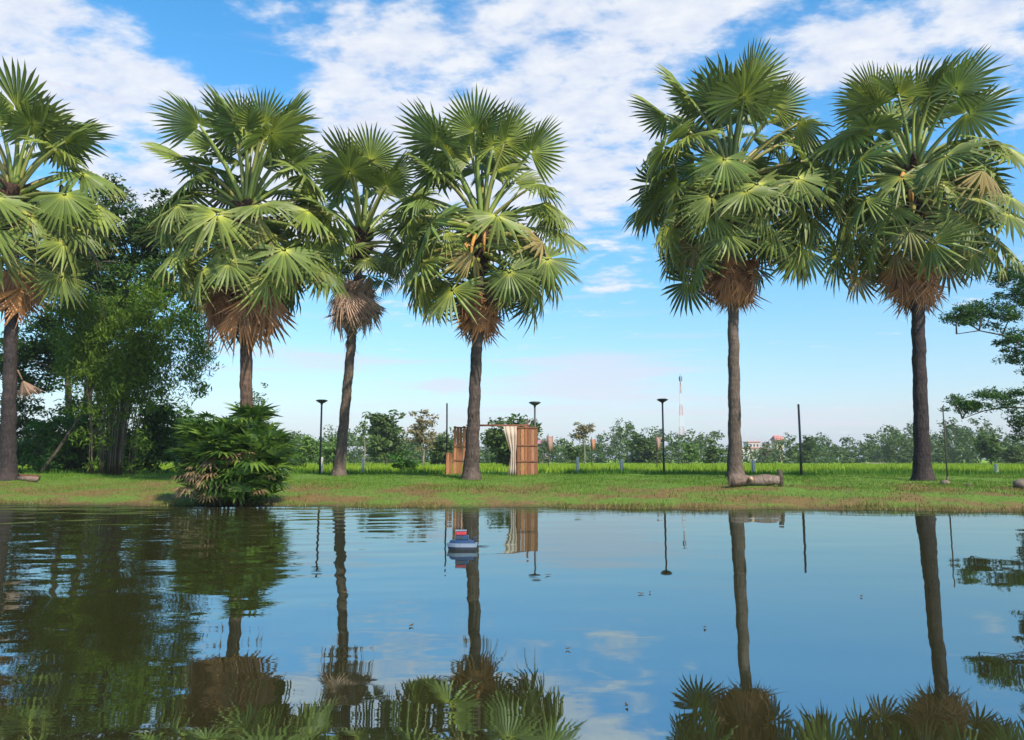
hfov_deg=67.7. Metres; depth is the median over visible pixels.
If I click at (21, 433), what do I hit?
bush
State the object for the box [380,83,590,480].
sugar palm
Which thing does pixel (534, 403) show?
solar lamp
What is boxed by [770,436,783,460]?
tower building
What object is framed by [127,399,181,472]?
bush
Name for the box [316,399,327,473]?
solar lamp
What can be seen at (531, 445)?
plank gateway
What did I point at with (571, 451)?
tree
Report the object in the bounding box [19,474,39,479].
log
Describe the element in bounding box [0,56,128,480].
sugar palm
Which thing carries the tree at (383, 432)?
on the ground at (532, 500)
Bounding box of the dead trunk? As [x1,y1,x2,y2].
[40,401,93,472]
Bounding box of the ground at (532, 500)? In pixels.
[0,459,1023,511]
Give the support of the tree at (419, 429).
on the ground at (532, 500)
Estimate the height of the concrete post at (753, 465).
0.765 m
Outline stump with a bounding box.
[777,469,783,486]
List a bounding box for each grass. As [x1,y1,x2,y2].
[0,496,1023,511]
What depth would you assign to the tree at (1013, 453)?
88.90 m
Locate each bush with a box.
[0,389,54,461]
[16,414,84,472]
[49,393,106,472]
[57,416,115,471]
[96,427,157,471]
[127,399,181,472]
[155,403,210,472]
[386,450,420,470]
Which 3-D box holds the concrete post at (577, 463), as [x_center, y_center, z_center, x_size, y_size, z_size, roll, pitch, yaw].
[2.866,4.241,33.334,0.120,0.869,0.120,1,-7,-11]
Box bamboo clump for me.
[36,268,224,475]
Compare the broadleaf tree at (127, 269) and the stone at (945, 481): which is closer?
the stone at (945, 481)
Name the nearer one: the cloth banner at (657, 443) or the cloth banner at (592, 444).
the cloth banner at (657, 443)
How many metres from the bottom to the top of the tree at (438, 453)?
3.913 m
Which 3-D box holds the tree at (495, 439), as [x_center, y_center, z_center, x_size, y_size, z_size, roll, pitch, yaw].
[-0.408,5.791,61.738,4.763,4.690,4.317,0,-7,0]
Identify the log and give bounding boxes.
[17,476,38,481]
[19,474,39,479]
[727,474,779,486]
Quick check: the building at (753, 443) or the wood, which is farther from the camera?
the building at (753, 443)
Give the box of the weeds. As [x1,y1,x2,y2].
[18,466,1023,475]
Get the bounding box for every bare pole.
[445,403,447,473]
[797,404,802,474]
[942,406,948,479]
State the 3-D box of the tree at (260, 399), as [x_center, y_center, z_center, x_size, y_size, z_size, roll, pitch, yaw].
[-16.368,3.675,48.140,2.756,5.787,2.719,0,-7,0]
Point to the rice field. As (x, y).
(542, 467)
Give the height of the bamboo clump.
8.367 m
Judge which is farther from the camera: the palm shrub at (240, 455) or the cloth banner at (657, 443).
the cloth banner at (657, 443)
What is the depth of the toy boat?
10.05 m
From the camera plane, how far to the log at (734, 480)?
22.86 m
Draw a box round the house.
[538,440,547,462]
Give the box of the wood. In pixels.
[17,416,1023,463]
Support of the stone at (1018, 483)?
on the ground at (532, 500)
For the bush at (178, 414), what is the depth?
36.29 m
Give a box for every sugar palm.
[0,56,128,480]
[134,83,360,418]
[286,121,438,475]
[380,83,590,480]
[621,36,846,477]
[807,44,1023,480]
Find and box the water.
[0,503,1023,739]
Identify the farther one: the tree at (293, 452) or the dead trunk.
the tree at (293, 452)
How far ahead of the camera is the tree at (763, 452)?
148.73 m
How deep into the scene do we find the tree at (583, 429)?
84.61 m
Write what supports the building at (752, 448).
on the ground at (532, 500)
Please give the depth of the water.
5.54 m
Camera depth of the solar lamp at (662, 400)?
32.87 m
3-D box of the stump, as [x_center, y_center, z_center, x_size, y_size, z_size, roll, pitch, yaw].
[8.150,3.329,23.173,0.186,0.630,0.160,0,-7,0]
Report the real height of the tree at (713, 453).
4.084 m
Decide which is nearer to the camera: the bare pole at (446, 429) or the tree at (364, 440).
the bare pole at (446, 429)
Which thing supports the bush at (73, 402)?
on the ground at (532, 500)
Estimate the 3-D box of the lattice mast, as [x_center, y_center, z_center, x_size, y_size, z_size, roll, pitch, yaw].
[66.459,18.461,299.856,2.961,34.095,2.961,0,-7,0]
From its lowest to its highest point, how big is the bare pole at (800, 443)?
2.899 m
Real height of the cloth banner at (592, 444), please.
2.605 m
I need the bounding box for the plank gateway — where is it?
[446,419,537,475]
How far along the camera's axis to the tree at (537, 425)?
89.54 m
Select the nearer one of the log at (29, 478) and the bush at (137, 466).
the log at (29, 478)
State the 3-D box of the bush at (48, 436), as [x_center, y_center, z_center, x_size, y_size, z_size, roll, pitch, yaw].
[-20.185,3.259,32.890,2.777,2.705,2.874,-5,-8,38]
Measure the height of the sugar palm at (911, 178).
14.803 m
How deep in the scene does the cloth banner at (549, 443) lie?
59.68 m
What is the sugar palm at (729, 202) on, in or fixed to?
on the ground at (532, 500)
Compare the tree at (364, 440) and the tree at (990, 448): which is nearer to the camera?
the tree at (364, 440)
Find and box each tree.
[0,172,201,471]
[232,382,274,420]
[284,437,300,467]
[291,434,326,466]
[315,437,348,466]
[356,419,372,465]
[360,409,413,463]
[400,409,440,464]
[426,432,462,464]
[479,413,527,466]
[520,418,542,436]
[558,441,588,463]
[568,422,595,463]
[619,434,667,463]
[681,443,699,463]
[698,437,727,463]
[757,441,771,459]
[793,434,820,462]
[937,261,1023,441]
[969,431,1006,463]
[997,442,1023,463]
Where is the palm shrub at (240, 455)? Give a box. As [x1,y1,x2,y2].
[165,401,310,506]
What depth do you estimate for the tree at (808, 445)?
109.13 m
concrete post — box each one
[576,457,578,471]
[620,459,623,471]
[751,460,755,471]
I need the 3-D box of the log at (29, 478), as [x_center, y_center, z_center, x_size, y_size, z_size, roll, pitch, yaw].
[-16.885,3.798,26.642,0.804,0.200,0.187,-2,-7,14]
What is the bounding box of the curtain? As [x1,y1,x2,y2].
[503,426,516,475]
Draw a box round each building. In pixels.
[726,445,762,460]
[743,439,760,446]
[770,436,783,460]
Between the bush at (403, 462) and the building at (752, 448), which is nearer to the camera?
the bush at (403, 462)
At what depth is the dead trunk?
31.95 m
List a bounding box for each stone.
[940,480,949,484]
[1012,478,1023,488]
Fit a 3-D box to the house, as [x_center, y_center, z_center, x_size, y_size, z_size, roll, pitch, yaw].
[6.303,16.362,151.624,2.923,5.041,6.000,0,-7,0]
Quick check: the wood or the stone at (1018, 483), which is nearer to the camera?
the stone at (1018, 483)
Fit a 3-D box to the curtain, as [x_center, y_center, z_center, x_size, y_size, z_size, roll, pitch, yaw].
[-0.072,3.185,30.057,0.548,1.937,0.081,0,-7,0]
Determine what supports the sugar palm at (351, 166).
on the ground at (532, 500)
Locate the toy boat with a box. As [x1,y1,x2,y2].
[447,526,477,549]
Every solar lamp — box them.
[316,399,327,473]
[529,401,540,472]
[657,398,667,470]
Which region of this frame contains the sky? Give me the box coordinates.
[0,0,1023,458]
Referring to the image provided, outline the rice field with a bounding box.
[17,462,1023,474]
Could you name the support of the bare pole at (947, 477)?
on the ground at (532, 500)
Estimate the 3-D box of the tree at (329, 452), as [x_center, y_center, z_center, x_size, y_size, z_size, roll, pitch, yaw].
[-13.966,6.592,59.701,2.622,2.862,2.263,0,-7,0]
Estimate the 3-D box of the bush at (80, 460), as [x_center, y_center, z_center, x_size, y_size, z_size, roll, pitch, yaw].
[-19.134,3.319,34.396,3.237,2.985,2.546,0,-7,0]
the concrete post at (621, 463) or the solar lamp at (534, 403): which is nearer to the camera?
the solar lamp at (534, 403)
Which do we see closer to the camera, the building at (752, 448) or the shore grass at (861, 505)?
the shore grass at (861, 505)
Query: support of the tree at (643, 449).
on the ground at (532, 500)
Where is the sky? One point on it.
(612, 347)
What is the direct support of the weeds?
on the ground at (532, 500)
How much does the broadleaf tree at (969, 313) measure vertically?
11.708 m
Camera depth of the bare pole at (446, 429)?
31.91 m
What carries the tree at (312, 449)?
on the ground at (532, 500)
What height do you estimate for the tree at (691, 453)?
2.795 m
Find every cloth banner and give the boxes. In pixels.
[547,436,552,466]
[591,437,594,464]
[655,434,660,466]
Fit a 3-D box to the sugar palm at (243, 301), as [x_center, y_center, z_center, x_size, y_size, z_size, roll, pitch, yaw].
[-8.908,-2.732,25.117,7.043,13.478,6.473,-6,-9,43]
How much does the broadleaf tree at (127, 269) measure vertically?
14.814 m
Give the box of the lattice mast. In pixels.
[679,376,684,451]

